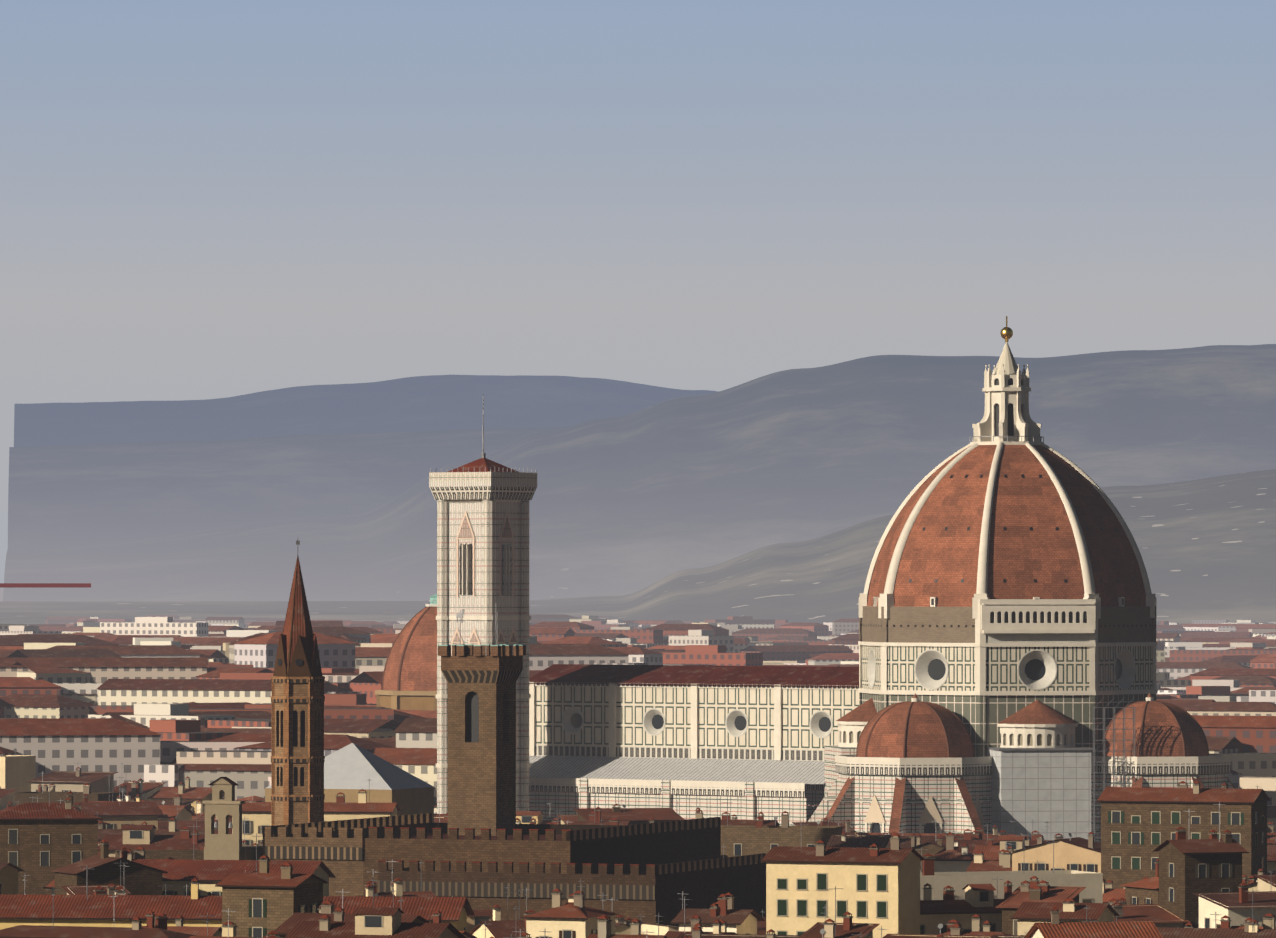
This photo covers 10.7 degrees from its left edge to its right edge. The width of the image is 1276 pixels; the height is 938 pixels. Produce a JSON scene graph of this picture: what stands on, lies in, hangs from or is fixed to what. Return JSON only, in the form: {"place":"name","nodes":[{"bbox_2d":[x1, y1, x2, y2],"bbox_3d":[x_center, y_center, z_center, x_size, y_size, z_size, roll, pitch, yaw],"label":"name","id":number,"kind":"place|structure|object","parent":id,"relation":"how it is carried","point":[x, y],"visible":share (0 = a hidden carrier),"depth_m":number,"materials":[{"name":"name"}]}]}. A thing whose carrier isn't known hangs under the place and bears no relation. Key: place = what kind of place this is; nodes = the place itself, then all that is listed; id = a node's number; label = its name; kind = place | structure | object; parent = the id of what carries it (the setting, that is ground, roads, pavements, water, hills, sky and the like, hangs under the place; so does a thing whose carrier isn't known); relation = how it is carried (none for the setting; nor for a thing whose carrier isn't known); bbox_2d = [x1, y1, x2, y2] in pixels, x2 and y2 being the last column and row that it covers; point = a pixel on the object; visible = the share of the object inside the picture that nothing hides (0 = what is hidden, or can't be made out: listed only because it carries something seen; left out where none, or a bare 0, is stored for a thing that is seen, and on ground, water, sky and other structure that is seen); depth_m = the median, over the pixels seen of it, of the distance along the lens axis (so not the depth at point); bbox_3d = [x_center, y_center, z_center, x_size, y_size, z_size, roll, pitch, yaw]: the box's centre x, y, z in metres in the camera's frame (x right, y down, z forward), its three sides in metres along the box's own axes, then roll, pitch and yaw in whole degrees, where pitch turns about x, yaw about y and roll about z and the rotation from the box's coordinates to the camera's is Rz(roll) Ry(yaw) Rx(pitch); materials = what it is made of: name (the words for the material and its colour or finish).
{"place":"outdoors","nodes":[
{"label":"outdoors","id":0,"kind":"place"},
{"bbox_2d":[0,588,3,601],"bbox_3d":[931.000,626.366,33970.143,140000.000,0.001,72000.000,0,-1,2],"label":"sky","id":1,"kind":"structure","parent":0,"point":[1,594],"depth_m":33980.71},
{"bbox_2d":[202,777,263,859],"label":"bell gable","id":2,"kind":"structure","parent":1,"relation":"on","point":[223,844],"depth_m":939.49,"materials":[{"name":"paint"}]},
{"bbox_2d":[0,820,466,931],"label":"buildings","id":3,"kind":"structure","parent":1,"relation":"on","point":[38,851],"depth_m":959.28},
{"bbox_2d":[0,803,474,919],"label":"tiled roofs","id":4,"kind":"structure","parent":3,"relation":"on","point":[141,906],"depth_m":830.77,"materials":[{"name":"red tile"}]},
{"bbox_2d":[0,780,457,921],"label":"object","id":5,"kind":"object","parent":4,"relation":"on","point":[69,802],"visible":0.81,"depth_m":888.64,"materials":[{"name":"brown"}]},
{"bbox_2d":[265,594,436,822],"bbox_3d":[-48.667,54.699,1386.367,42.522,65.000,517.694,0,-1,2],"label":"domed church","id":6,"kind":"structure","parent":1,"relation":"on","point":[409,682],"depth_m":1143.16,"materials":[{"name":"tile"}]},
{"bbox_2d":[429,394,536,813],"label":"bell tower","id":7,"kind":"structure","parent":1,"relation":"on","point":[483,541],"depth_m":1316.84,"materials":[{"name":"stone"}]},
{"bbox_2d":[263,609,765,926],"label":"fortified palace","id":8,"kind":"structure","parent":1,"relation":"on","point":[481,849],"depth_m":937.10,"materials":[{"name":"stone"}]},
{"bbox_2d":[0,583,1275,813],"bbox_3d":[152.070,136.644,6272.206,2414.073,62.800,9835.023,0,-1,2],"label":"city","id":9,"kind":"object","parent":1,"relation":"on","point":[172,699],"visible":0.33,"depth_m":1763.40,"materials":[{"name":"tile"}]},
{"bbox_2d":[529,316,1235,842],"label":"cathedral","id":10,"kind":"structure","parent":1,"relation":"on","point":[1007,620],"depth_m":1269.57,"materials":[{"name":"stone"}]},
{"bbox_2d":[1093,697,1134,841],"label":"scaffolding","id":11,"kind":"object","parent":1,"relation":"on","point":[1114,750],"visible":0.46,"depth_m":1253.42,"materials":[{"name":"grey metal"}]},
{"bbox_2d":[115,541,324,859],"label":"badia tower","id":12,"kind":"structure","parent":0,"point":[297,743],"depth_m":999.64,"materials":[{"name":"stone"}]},
{"bbox_2d":[8,427,565,548],"bbox_3d":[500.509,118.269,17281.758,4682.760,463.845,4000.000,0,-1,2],"label":"hill ridge","id":13,"kind":"structure","parent":0,"point":[68,495],"depth_m":16499.39,"materials":[{"name":"grey"}]},
{"bbox_2d":[14,375,717,446],"bbox_3d":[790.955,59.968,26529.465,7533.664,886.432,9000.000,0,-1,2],"label":"hill ridge","id":14,"kind":"structure","parent":0,"point":[431,403],"depth_m":25546.31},
{"bbox_2d":[0,755,1275,937],"bbox_3d":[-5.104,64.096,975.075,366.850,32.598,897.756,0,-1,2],"label":"house walls","id":15,"kind":"structure","parent":0,"point":[889,897],"depth_m":877.13,"materials":[{"name":"paint"}]},
{"bbox_2d":[0,771,1275,937],"bbox_3d":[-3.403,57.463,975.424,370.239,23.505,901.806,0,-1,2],"label":"house roofs","id":16,"kind":"structure","parent":15,"relation":"on","point":[300,925],"depth_m":855.25,"materials":[{"name":"tile"}]},
{"bbox_2d":[0,748,1275,937],"bbox_3d":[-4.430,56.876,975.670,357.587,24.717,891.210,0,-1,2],"label":"roof clutter","id":17,"kind":"object","parent":16,"relation":"on","point":[1036,889],"visible":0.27,"depth_m":853.13,"materials":[{"name":"grey metal"}]},
{"bbox_2d":[0,469,1275,625],"bbox_3d":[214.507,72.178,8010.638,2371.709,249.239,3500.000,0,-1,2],"label":"hill","id":18,"kind":"structure","parent":0,"point":[1207,548],"depth_m":7209.35,"materials":[{"name":"grey"}]},
{"bbox_2d":[0,0,1275,582],"label":"sky","id":19,"kind":"structure","parent":0,"point":[200,199],"materials":[{"name":"blue"}]},
{"bbox_2d":[3,344,1275,601],"bbox_3d":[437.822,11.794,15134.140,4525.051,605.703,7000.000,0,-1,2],"label":"hill","id":20,"kind":"structure","parent":0,"point":[635,500],"depth_m":13394.41,"materials":[{"name":"grey"}]}
]}

